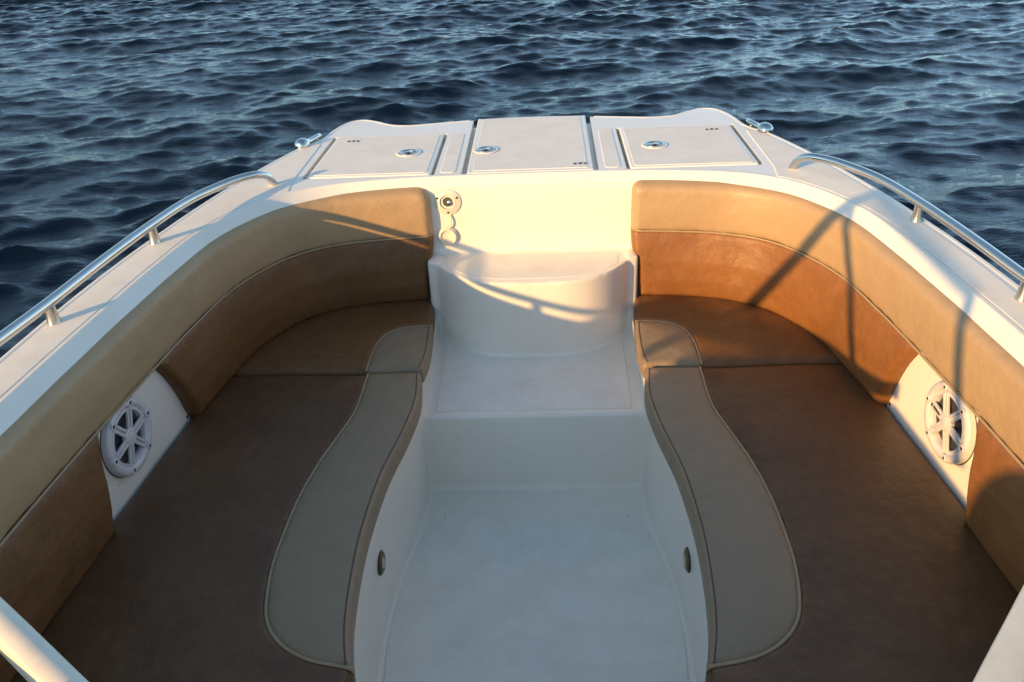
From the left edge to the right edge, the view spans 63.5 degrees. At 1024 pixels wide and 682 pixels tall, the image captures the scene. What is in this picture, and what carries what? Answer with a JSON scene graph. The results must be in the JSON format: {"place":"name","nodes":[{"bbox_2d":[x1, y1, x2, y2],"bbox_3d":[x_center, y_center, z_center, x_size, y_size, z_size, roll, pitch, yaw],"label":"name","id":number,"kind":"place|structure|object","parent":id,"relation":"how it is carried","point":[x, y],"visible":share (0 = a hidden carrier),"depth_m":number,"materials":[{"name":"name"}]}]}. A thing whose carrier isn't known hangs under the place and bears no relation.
{"place":"outdoors","nodes":[
{"label":"outdoors","id":0,"kind":"place"},
{"bbox_2d":[0,0,1023,357],"bbox_3d":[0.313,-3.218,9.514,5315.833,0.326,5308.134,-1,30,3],"label":"water","id":1,"kind":"structure","parent":0,"point":[120,120],"depth_m":8.31,"materials":[{"name":"blue liquid"}]},
{"bbox_2d":[0,108,1023,681],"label":"boat","id":2,"kind":"object","parent":1,"relation":"on","point":[532,522],"visible":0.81,"depth_m":2.61,"materials":[{"name":"white plastic"}]},
{"bbox_2d":[11,372,422,681],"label":"seat cushion","id":3,"kind":"object","parent":2,"relation":"on","point":[236,547],"visible":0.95,"depth_m":1.97,"materials":[{"name":"brown leather"}]},
{"bbox_2d":[0,187,433,681],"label":"backrest cushion","id":4,"kind":"object","parent":2,"relation":"attached to","point":[197,330],"visible":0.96,"depth_m":2.37,"materials":[{"name":"beige leather"}]},
{"bbox_2d":[232,300,434,381],"bbox_3d":[-0.588,-0.013,2.872,0.639,0.063,0.500,-1,30,3],"label":"seat cushion","id":5,"kind":"object","parent":2,"relation":"on","point":[387,338],"visible":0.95,"depth_m":2.77,"materials":[{"name":"brown leather"}]},
{"bbox_2d":[634,295,842,377],"bbox_3d":[0.733,-0.043,2.810,0.639,0.063,0.500,-1,30,3],"label":"seat cushion","id":6,"kind":"object","parent":2,"relation":"on","point":[673,331],"visible":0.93,"depth_m":2.71,"materials":[{"name":"brown leather"}]},
{"bbox_2d":[630,180,1023,593],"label":"backrest cushion","id":7,"kind":"object","parent":2,"relation":"attached to","point":[876,316],"visible":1,"depth_m":2.47,"materials":[{"name":"beige leather"}]},
{"bbox_2d":[644,365,1017,681],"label":"seat cushion","id":8,"kind":"object","parent":2,"relation":"on","point":[835,539],"visible":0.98,"depth_m":1.91,"materials":[{"name":"brown leather"}]}
]}

